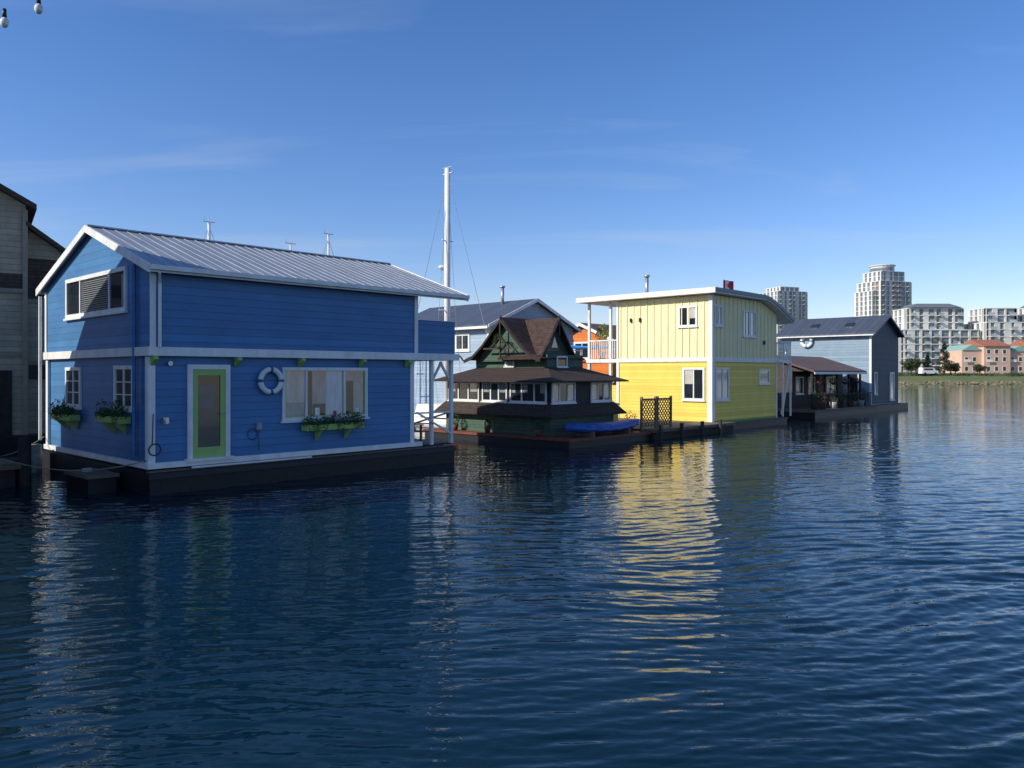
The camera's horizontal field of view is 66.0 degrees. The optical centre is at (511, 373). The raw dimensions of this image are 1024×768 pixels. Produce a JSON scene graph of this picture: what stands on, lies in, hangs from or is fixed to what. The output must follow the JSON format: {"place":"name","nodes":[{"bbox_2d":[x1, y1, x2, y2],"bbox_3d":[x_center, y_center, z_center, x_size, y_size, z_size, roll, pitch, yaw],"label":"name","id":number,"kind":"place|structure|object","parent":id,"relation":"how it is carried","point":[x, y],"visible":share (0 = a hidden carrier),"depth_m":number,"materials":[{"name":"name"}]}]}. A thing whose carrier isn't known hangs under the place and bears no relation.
{"place":"outdoors","nodes":[
{"label":"outdoors","id":0,"kind":"place"},
{"bbox_2d":[0,0,42,27],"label":"string lights","id":1,"kind":"object","parent":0,"point":[38,9],"visible":1,"depth_m":4.02,"materials":[{"name":"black glass"}]},
{"bbox_2d":[199,386,212,407],"bbox_3d":[-7.215,0.550,18.605,0.003,0.500,0.350,0,0,43],"label":"door blind","id":2,"kind":"object","parent":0,"point":[205,396],"depth_m":18.59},
{"bbox_2d":[204,221,214,240],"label":"vent pipe","id":3,"kind":"object","parent":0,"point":[208,232],"visible":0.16,"depth_m":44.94,"materials":[{"name":"metal"}]},
{"bbox_2d":[286,371,364,417],"bbox_3d":[-4.939,0.525,21.015,0.009,1.210,2.480,0,0,43],"label":"window lime trim","id":4,"kind":"structure","parent":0,"point":[335,414],"depth_m":21.42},
{"bbox_2d":[414,423,428,440],"bbox_3d":[-3.015,1.638,24.627,0.859,1.004,0.780,0,0,20],"label":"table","id":5,"kind":"object","parent":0,"point":[420,430],"visible":0.35,"depth_m":24.35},
{"bbox_2d":[0,384,1023,767],"bbox_3d":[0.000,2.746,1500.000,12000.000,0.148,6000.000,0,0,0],"label":"water","id":6,"kind":"structure","parent":0,"point":[826,592],"depth_m":9.06,"materials":[{"name":"blue liquid"}]},
{"bbox_2d":[0,437,30,487],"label":"marina walkway","id":7,"kind":"structure","parent":6,"relation":"in","point":[12,474],"depth_m":18.85,"materials":[{"name":"brown wood"}]},
{"bbox_2d":[0,183,65,454],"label":"beige houseboat","id":8,"kind":"object","parent":6,"relation":"on","point":[30,254],"visible":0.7,"depth_m":26.88,"materials":[{"name":"wood"}]},
{"bbox_2d":[0,371,11,435],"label":"shadowed door","id":9,"kind":"structure","parent":8,"relation":"in","point":[5,376],"depth_m":26.63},
{"bbox_2d":[31,444,119,493],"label":"floating walkway block","id":10,"kind":"structure","parent":6,"relation":"in","point":[94,482],"depth_m":17.98,"materials":[{"name":"grey concrete"}]},
{"bbox_2d":[42,439,453,495],"bbox_3d":[-7.508,2.720,23.447,7.620,1.160,9.500,0,0,43],"label":"float hull","id":11,"kind":"object","parent":6,"relation":"on","point":[132,479],"visible":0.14,"depth_m":19.90,"materials":[{"name":"concrete"}]},
{"bbox_2d":[2,436,145,470],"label":"mooring lines","id":12,"kind":"object","parent":11,"relation":"on","point":[66,470],"visible":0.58,"depth_m":18.15,"materials":[{"name":"fabric"}]},
{"bbox_2d":[36,225,469,469],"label":"white trim","id":13,"kind":"structure","parent":11,"relation":"on","point":[160,350],"depth_m":20.16,"materials":[{"name":"paint"}]},
{"bbox_2d":[132,264,135,456],"bbox_3d":[-8.667,-0.300,18.070,0.083,4.400,0.083,0,0,-24],"label":"blue downspout","id":14,"kind":"object","parent":13,"relation":"attached to","point":[133,360],"visible":1,"depth_m":18.03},
{"bbox_2d":[49,356,412,462],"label":"walls","id":15,"kind":"structure","parent":13,"relation":"on","point":[252,404],"depth_m":19.84,"materials":[{"name":"blue"}]},
{"bbox_2d":[47,399,79,430],"bbox_3d":[-11.964,1.093,20.966,1.594,0.834,0.434,0,0,43],"label":"flower box","id":16,"kind":"object","parent":15,"relation":"attached to","point":[63,416],"visible":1,"depth_m":20.77,"materials":[{"name":"paint"}]},
{"bbox_2d":[94,399,130,434],"bbox_3d":[-9.508,1.022,18.681,1.606,0.835,0.452,0,0,43],"label":"flower box","id":17,"kind":"object","parent":15,"relation":"attached to","point":[110,418],"visible":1,"depth_m":18.53,"materials":[{"name":"paint"}]},
{"bbox_2d":[162,361,172,423],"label":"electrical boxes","id":18,"kind":"object","parent":15,"relation":"attached to","point":[166,419],"visible":1,"depth_m":17.86,"materials":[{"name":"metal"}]},
{"bbox_2d":[148,414,257,455],"bbox_3d":[-7.171,1.399,18.517,0.121,1.001,2.755,0,0,42],"label":"hose","id":19,"kind":"object","parent":15,"relation":"attached to","point":[152,444],"visible":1,"depth_m":17.60,"materials":[{"name":"black rubber"}]},
{"bbox_2d":[184,364,234,461],"bbox_3d":[-7.135,0.915,18.612,0.170,2.250,1.170,0,0,43],"label":"door frame","id":20,"kind":"object","parent":15,"relation":"attached to","point":[190,368],"visible":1,"depth_m":18.33,"materials":[{"name":"white paint"}]},
{"bbox_2d":[193,369,225,458],"bbox_3d":[-7.175,0.940,18.650,0.060,2.080,0.810,0,0,43],"label":"green door","id":21,"kind":"structure","parent":20,"relation":"attached to","point":[211,451],"depth_m":18.67,"materials":[{"name":"paint"}]},
{"bbox_2d":[198,375,219,446],"bbox_3d":[-7.186,0.885,18.660,0.030,1.690,0.550,0,0,43],"label":"door glass","id":22,"kind":"object","parent":21,"relation":"attached to","point":[208,426],"visible":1,"depth_m":18.68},
{"bbox_2d":[63,266,369,422],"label":"window frames","id":23,"kind":"structure","parent":15,"relation":"attached to","point":[105,312],"depth_m":20.47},
{"bbox_2d":[68,271,130,405],"bbox_3d":[-10.463,-0.805,19.875,4.430,3.230,0.072,0,0,43],"label":"window glass","id":24,"kind":"object","parent":23,"relation":"in","point":[115,294],"visible":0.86,"depth_m":19.62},
{"bbox_2d":[81,274,122,311],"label":"blinds","id":25,"kind":"object","parent":23,"relation":"attached to","point":[97,292],"visible":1,"depth_m":19.78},
{"bbox_2d":[286,371,304,402],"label":"curtained panes","id":26,"kind":"object","parent":23,"relation":"attached to","point":[295,386],"visible":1,"depth_m":20.34,"materials":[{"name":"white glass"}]},
{"bbox_2d":[286,370,363,416],"bbox_3d":[-4.958,0.525,21.033,0.024,1.210,2.480,0,0,43],"label":"reflecting glass","id":27,"kind":"object","parent":23,"relation":"in","point":[319,389],"visible":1,"depth_m":20.96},
{"bbox_2d":[308,371,352,415],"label":"window panes","id":28,"kind":"object","parent":23,"relation":"attached to","point":[349,396],"visible":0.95,"depth_m":20.93,"materials":[{"name":"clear glass"}]},
{"bbox_2d":[326,371,341,414],"bbox_3d":[-4.790,0.525,21.192,0.009,1.190,0.500,0,0,43],"label":"bright curtain","id":29,"kind":"object","parent":23,"relation":"hanging from","point":[333,390],"visible":0.93,"depth_m":21.18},
{"bbox_2d":[46,235,413,352],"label":"walls","id":30,"kind":"structure","parent":15,"relation":"on","point":[204,312],"depth_m":19.87,"materials":[{"name":"blue"}]},
{"bbox_2d":[41,227,464,294],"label":"roof","id":31,"kind":"structure","parent":30,"relation":"on","point":[147,251],"depth_m":21.17,"materials":[{"name":"metal"}]},
{"bbox_2d":[87,224,461,294],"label":"roof seams","id":32,"kind":"object","parent":31,"relation":"attached to","point":[216,242],"visible":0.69,"depth_m":21.90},
{"bbox_2d":[258,366,283,394],"bbox_3d":[-6.037,0.180,19.742,0.137,0.713,0.714,0,0,43],"label":"life ring","id":33,"kind":"object","parent":15,"relation":"attached to","point":[263,373],"visible":1,"depth_m":19.68,"materials":[{"name":"white paint"}]},
{"bbox_2d":[150,356,411,367],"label":"corbels","id":34,"kind":"object","parent":15,"relation":"attached to","point":[238,361],"visible":1,"depth_m":20.27,"materials":[{"name":"paint"}]},
{"bbox_2d":[301,411,364,439],"bbox_3d":[-4.712,1.386,20.934,0.450,0.748,1.988,0,0,43],"label":"flower box","id":35,"kind":"object","parent":15,"relation":"attached to","point":[333,424],"visible":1,"depth_m":20.86,"materials":[{"name":"paint"}]},
{"bbox_2d":[418,320,454,353],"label":"balcony parapet","id":36,"kind":"structure","parent":13,"relation":"on","point":[436,337],"depth_m":23.74,"materials":[{"name":"blue"}]},
{"bbox_2d":[146,445,453,472],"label":"deck","id":37,"kind":"structure","parent":11,"relation":"on","point":[302,458],"depth_m":20.60,"materials":[{"name":"grey wood"}]},
{"bbox_2d":[148,447,455,479],"bbox_3d":[-4.852,2.285,20.673,0.050,0.110,9.160,0,0,43],"label":"rub rail","id":38,"kind":"object","parent":11,"relation":"attached to","point":[239,468],"visible":1,"depth_m":19.84,"materials":[{"name":"rubber"}]},
{"bbox_2d":[414,162,486,427],"bbox_3d":[-3.280,-3.925,40.000,8.500,13.650,2.550,0,0,43],"label":"sailboat","id":39,"kind":"object","parent":6,"relation":"on","point":[441,420],"visible":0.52,"depth_m":39.87,"materials":[{"name":"white paint"}]},
{"bbox_2d":[423,316,650,448],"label":"shingled float cottage","id":40,"kind":"structure","parent":6,"relation":"on","point":[522,380],"depth_m":31.44,"materials":[{"name":"green wood"}]},
{"bbox_2d":[453,414,459,430],"bbox_3d":[-2.357,2.012,32.696,0.426,0.695,0.422,0,0,43],"label":"potted shrub","id":41,"kind":"object","parent":40,"relation":"on","point":[455,426],"visible":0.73,"depth_m":32.62,"materials":[{"name":"green plant"}]},
{"bbox_2d":[484,419,490,432],"bbox_3d":[-0.977,2.085,31.395,0.301,0.550,0.308,0,0,43],"label":"potted shrub","id":42,"kind":"object","parent":40,"relation":"on","point":[487,428],"visible":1,"depth_m":31.33,"materials":[{"name":"green plant"}]},
{"bbox_2d":[447,356,611,404],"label":"window frames","id":43,"kind":"structure","parent":40,"relation":"in","point":[460,400],"depth_m":31.36,"materials":[{"name":"white paint"}]},
{"bbox_2d":[453,357,608,401],"bbox_3d":[0.423,0.205,31.458,6.715,1.710,3.001,0,0,10],"label":"window glass","id":44,"kind":"structure","parent":40,"relation":"in","point":[463,387],"depth_m":31.45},
{"bbox_2d":[534,420,542,436],"bbox_3d":[0.990,2.053,29.546,0.354,0.614,0.363,0,0,43],"label":"potted shrub","id":45,"kind":"object","parent":40,"relation":"on","point":[538,432],"visible":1,"depth_m":29.48,"materials":[{"name":"green plant"}]},
{"bbox_2d":[565,418,638,436],"bbox_3d":[3.549,2.088,30.371,0.877,0.543,4.760,0,0,43],"label":"covered rowboat","id":46,"kind":"object","parent":40,"relation":"on","point":[591,429],"visible":1,"depth_m":29.75,"materials":[{"name":"fabric"}]},
{"bbox_2d":[618,418,735,439],"bbox_3d":[5.464,2.890,36.945,7.779,1.620,6.800,0,0,43],"label":"wooden dock","id":47,"kind":"object","parent":6,"relation":"in","point":[681,429],"visible":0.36,"depth_m":34.33,"materials":[{"name":"brown wood"}]},
{"bbox_2d":[640,396,656,430],"bbox_3d":[5.649,1.645,32.596,0.090,1.390,1.120,0,0,43],"label":"lattice fence","id":48,"kind":"object","parent":47,"relation":"on","point":[654,399],"visible":0.99,"depth_m":32.57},
{"bbox_2d":[657,396,671,427],"bbox_3d":[6.458,1.645,33.456,0.090,1.390,1.120,0,0,43],"label":"lattice fence","id":49,"kind":"object","parent":47,"relation":"on","point":[669,410],"visible":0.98,"depth_m":33.47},
{"bbox_2d":[733,419,786,429],"bbox_3d":[9.010,2.800,42.188,8.350,0.800,7.750,0,0,43],"label":"float hull","id":50,"kind":"object","parent":6,"relation":"on","point":[759,424],"visible":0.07,"depth_m":39.80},
{"bbox_2d":[733,417,787,422],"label":"deck boards","id":51,"kind":"object","parent":50,"relation":"on","point":[755,420],"visible":0.21,"depth_m":40.14,"materials":[{"name":"brown wood"}]},
{"bbox_2d":[612,385,615,402],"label":"porch panel","id":52,"kind":"object","parent":51,"relation":"on","point":[614,393],"visible":0.21,"depth_m":40.89,"materials":[{"name":"yellow"}]},
{"bbox_2d":[576,287,793,421],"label":"white trim","id":53,"kind":"structure","parent":51,"relation":"on","point":[610,301],"depth_m":40.46,"materials":[{"name":"paint"}]},
{"bbox_2d":[716,287,793,321],"bbox_3d":[12.315,-3.370,39.422,0.045,1.220,8.450,0,0,43],"label":"gutter edge","id":54,"kind":"object","parent":53,"relation":"attached to","point":[755,295],"visible":1,"depth_m":39.16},
{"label":"roof","id":55,"kind":"object","parent":53,"relation":"on","visible":0},
{"bbox_2d":[644,275,649,291],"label":"stove pipe","id":56,"kind":"object","parent":55,"relation":"on","point":[646,283],"visible":0.83,"depth_m":41.16,"materials":[{"name":"metal"}]},
{"bbox_2d":[723,280,733,289],"bbox_3d":[10.781,-4.325,39.365,0.120,0.750,0.995,0,0,43],"label":"canadian flag","id":57,"kind":"object","parent":55,"relation":"on","point":[727,284],"visible":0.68,"depth_m":39.31,"materials":[{"name":"fabric"}]},
{"bbox_2d":[619,361,775,421],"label":"walls","id":58,"kind":"structure","parent":51,"relation":"on","point":[750,397],"depth_m":39.28,"materials":[{"name":"yellow"}]},
{"bbox_2d":[619,295,776,358],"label":"walls","id":59,"kind":"structure","parent":58,"relation":"on","point":[664,329],"depth_m":38.97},
{"bbox_2d":[620,295,775,358],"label":"battens","id":60,"kind":"object","parent":59,"relation":"attached to","point":[703,329],"visible":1,"depth_m":39.12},
{"bbox_2d":[677,305,770,401],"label":"window frames","id":61,"kind":"structure","parent":58,"relation":"attached to","point":[703,369],"depth_m":37.79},
{"bbox_2d":[685,308,694,383],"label":"half drawn shades","id":62,"kind":"object","parent":61,"relation":"attached to","point":[688,376],"visible":1,"depth_m":37.76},
{"bbox_2d":[680,307,702,397],"bbox_3d":[8.596,-0.990,37.736,1.230,4.340,0.023,0,0,43],"label":"window glass","id":63,"kind":"object","parent":61,"relation":"in","point":[698,383],"visible":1,"depth_m":37.62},
{"bbox_2d":[717,307,768,397],"bbox_3d":[11.508,-0.990,39.261,0.027,4.340,5.630,0,0,43],"label":"curtained glass","id":64,"kind":"object","parent":61,"relation":"attached to","point":[764,376],"visible":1,"depth_m":38.01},
{"bbox_2d":[715,416,775,421],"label":"skirt boards","id":65,"kind":"object","parent":51,"relation":"on","point":[743,419],"visible":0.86,"depth_m":39.54,"materials":[{"name":"green paint"}]},
{"bbox_2d":[777,407,875,418],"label":"float hull","id":66,"kind":"object","parent":6,"relation":"on","point":[829,414],"visible":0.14,"depth_m":48.71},
{"bbox_2d":[777,405,876,412],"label":"deck","id":67,"kind":"structure","parent":66,"relation":"on","point":[807,410],"depth_m":48.75,"materials":[{"name":"brown wood"}]},
{"bbox_2d":[810,391,821,409],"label":"deck planter","id":68,"kind":"object","parent":67,"relation":"on","point":[815,400],"visible":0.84,"depth_m":47.87,"materials":[{"name":"green plant"}]},
{"bbox_2d":[811,372,860,408],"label":"posts","id":69,"kind":"object","parent":67,"relation":"on","point":[848,379],"visible":0.47,"depth_m":51.12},
{"bbox_2d":[814,392,872,409],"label":"rail balusters","id":70,"kind":"object","parent":67,"relation":"on","point":[862,399],"visible":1,"depth_m":50.76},
{"bbox_2d":[876,403,907,411],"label":"float hull","id":71,"kind":"object","parent":6,"relation":"on","point":[888,407],"visible":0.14,"depth_m":57.69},
{"bbox_2d":[777,334,873,404],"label":"white trim","id":72,"kind":"structure","parent":71,"relation":"on","point":[870,362],"depth_m":56.03,"materials":[{"name":"paint"}]},
{"bbox_2d":[781,335,897,404],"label":"walls","id":73,"kind":"structure","parent":71,"relation":"on","point":[852,351],"depth_m":57.36,"materials":[{"name":"blue wood"}]},
{"bbox_2d":[800,337,813,347],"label":"life ring","id":74,"kind":"object","parent":73,"relation":"attached to","point":[810,344],"visible":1,"depth_m":58.97,"materials":[{"name":"white paint"}]},
{"bbox_2d":[777,315,904,337],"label":"roof","id":75,"kind":"structure","parent":73,"relation":"on","point":[862,325],"depth_m":58.90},
{"bbox_2d":[809,323,854,327],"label":"skylights","id":76,"kind":"object","parent":75,"relation":"on","point":[846,325],"visible":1,"depth_m":58.43,"materials":[{"name":"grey glass"}]},
{"bbox_2d":[854,372,894,402],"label":"window frames","id":77,"kind":"structure","parent":73,"relation":"attached to","point":[877,385],"depth_m":58.68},
{"bbox_2d":[850,373,876,400],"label":"window glass","id":78,"kind":"object","parent":77,"relation":"in","point":[852,384],"visible":0.61,"depth_m":56.77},
{"bbox_2d":[891,374,893,398],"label":"curtained glass","id":79,"kind":"object","parent":77,"relation":"attached to","point":[892,386],"visible":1,"depth_m":59.19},
{"bbox_2d":[872,321,897,403],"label":"gable cladding","id":80,"kind":"structure","parent":73,"relation":"attached to","point":[884,350],"depth_m":57.94,"materials":[{"name":"wood"}]},
{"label":"float hull","id":81,"kind":"object","parent":6,"relation":"on","visible":0},
{"bbox_2d":[414,303,572,409],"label":"walls","id":82,"kind":"structure","parent":81,"relation":"on","point":[421,368],"depth_m":46.88,"materials":[{"name":"blue"}]},
{"bbox_2d":[455,333,469,351],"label":"window frames","id":83,"kind":"structure","parent":82,"relation":"attached to","point":[462,349],"depth_m":45.38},
{"bbox_2d":[457,335,467,348],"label":"window glass","id":84,"kind":"object","parent":83,"relation":"in","point":[465,343],"visible":0.31,"depth_m":45.38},
{"bbox_2d":[418,299,578,331],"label":"roof","id":85,"kind":"structure","parent":82,"relation":"on","point":[469,315],"depth_m":47.35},
{"bbox_2d":[455,298,581,337],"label":"white trim","id":86,"kind":"structure","parent":81,"relation":"on","point":[488,329],"depth_m":45.45,"materials":[{"name":"paint"}]},
{"bbox_2d":[0,0,1023,324],"label":"sky","id":87,"kind":"structure","parent":0,"point":[594,148],"materials":[{"name":"blue"}]},
{"bbox_2d":[576,343,587,356],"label":"window glass","id":88,"kind":"object","parent":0,"point":[584,352],"visible":0.36,"depth_m":54.59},
{"bbox_2d":[571,344,615,348],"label":"kayak","id":89,"kind":"object","parent":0,"point":[578,347],"visible":0.39,"depth_m":44.91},
{"bbox_2d":[573,326,615,384],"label":"walls","id":90,"kind":"structure","parent":0,"point":[596,367],"depth_m":53.95,"materials":[{"name":"orange"}]},
{"bbox_2d":[578,323,615,339],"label":"roof","id":91,"kind":"structure","parent":90,"relation":"on","point":[594,326],"depth_m":54.77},
{"bbox_2d":[575,323,613,341],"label":"white trim","id":92,"kind":"structure","parent":91,"relation":"attached to","point":[585,327],"depth_m":53.98,"materials":[{"name":"paint"}]},
{"bbox_2d":[595,323,608,358],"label":"potted plant","id":93,"kind":"object","parent":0,"point":[600,333],"visible":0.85,"depth_m":42.11,"materials":[{"name":"green plant"}]},
{"bbox_2d":[777,370,842,408],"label":"walls","id":94,"kind":"structure","parent":0,"point":[800,401],"depth_m":49.72,"materials":[{"name":"brown"}]},
{"bbox_2d":[795,376,835,394],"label":"window frames","id":95,"kind":"structure","parent":94,"relation":"attached to","point":[799,393],"depth_m":50.77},
{"bbox_2d":[797,378,834,392],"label":"window glass","id":96,"kind":"object","parent":95,"relation":"in","point":[830,386],"visible":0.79,"depth_m":51.04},
{"bbox_2d":[817,377,822,402],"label":"red door","id":97,"kind":"structure","parent":94,"relation":"attached to","point":[819,389],"depth_m":52.03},
{"bbox_2d":[777,355,866,371],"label":"roof","id":98,"kind":"structure","parent":94,"relation":"on","point":[817,364],"depth_m":51.73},
{"bbox_2d":[777,363,807,370],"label":"gable ends","id":99,"kind":"object","parent":98,"relation":"attached to","point":[794,368],"visible":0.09,"depth_m":49.09,"materials":[{"name":"brown"}]},
{"bbox_2d":[814,372,866,373],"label":"white trim","id":100,"kind":"structure","parent":98,"relation":"attached to","point":[840,372],"depth_m":50.69,"materials":[{"name":"paint"}]},
{"bbox_2d":[898,372,1023,383],"bbox_3d":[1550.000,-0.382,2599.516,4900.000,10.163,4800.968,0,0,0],"label":"ground","id":101,"kind":"structure","parent":0,"point":[917,379],"depth_m":209.22,"materials":[{"name":"green plant"}]},
{"bbox_2d":[759,286,807,354],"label":"condo tower","id":102,"kind":"structure","parent":101,"relation":"on","point":[792,302],"depth_m":550.60,"materials":[{"name":"concrete"}]},
{"bbox_2d":[854,264,911,317],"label":"condo tower","id":103,"kind":"structure","parent":101,"relation":"on","point":[884,289],"depth_m":491.92,"materials":[{"name":"concrete"}]},
{"bbox_2d":[900,361,915,374],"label":"broadleaf tree","id":104,"kind":"object","parent":101,"relation":"on","point":[909,366],"visible":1,"depth_m":214.31,"materials":[{"name":"green plant"}]},
{"bbox_2d":[903,356,920,374],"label":"broadleaf tree","id":105,"kind":"object","parent":101,"relation":"on","point":[913,361],"visible":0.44,"depth_m":218.52,"materials":[{"name":"green plant"}]},
{"bbox_2d":[922,353,932,367],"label":"pine tree","id":106,"kind":"object","parent":101,"relation":"on","point":[926,364],"visible":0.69,"depth_m":220.68,"materials":[{"name":"green plant"}]},
{"bbox_2d":[918,368,937,374],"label":"parked van","id":107,"kind":"object","parent":101,"relation":"on","point":[925,371],"visible":1,"depth_m":212.14,"materials":[{"name":"white paint"}]},
{"bbox_2d":[935,342,953,374],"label":"pine tree","id":108,"kind":"object","parent":101,"relation":"on","point":[944,353],"visible":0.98,"depth_m":216.79,"materials":[{"name":"green plant"}]},
{"bbox_2d":[893,304,1023,371],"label":"waterfront condos","id":109,"kind":"structure","parent":101,"relation":"on","point":[930,329],"depth_m":330.50,"materials":[{"name":"concrete"}]},
{"bbox_2d":[898,372,1023,376],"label":"shoreline shrubs","id":110,"kind":"object","parent":101,"relation":"on","point":[987,374],"visible":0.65,"depth_m":214.55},
{"bbox_2d":[898,381,1023,383],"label":"riprap rocks","id":111,"kind":"object","parent":101,"relation":"on","point":[941,382],"visible":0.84,"depth_m":205.21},
{"bbox_2d":[972,364,988,373],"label":"broadleaf tree","id":112,"kind":"object","parent":101,"relation":"on","point":[979,367],"visible":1,"depth_m":218.54,"materials":[{"name":"green plant"}]},
{"bbox_2d":[941,340,1023,373],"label":"salmon townhouses","id":113,"kind":"structure","parent":101,"relation":"on","point":[996,356],"depth_m":240.00,"materials":[{"name":"paint"}]},
{"bbox_2d":[965,350,1021,370],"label":"window glass","id":114,"kind":"structure","parent":113,"relation":"in","point":[988,351],"depth_m":238.78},
{"bbox_2d":[965,349,1022,370],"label":"window frames","id":115,"kind":"structure","parent":113,"relation":"in","point":[987,349],"depth_m":238.72,"materials":[{"name":"white paint"}]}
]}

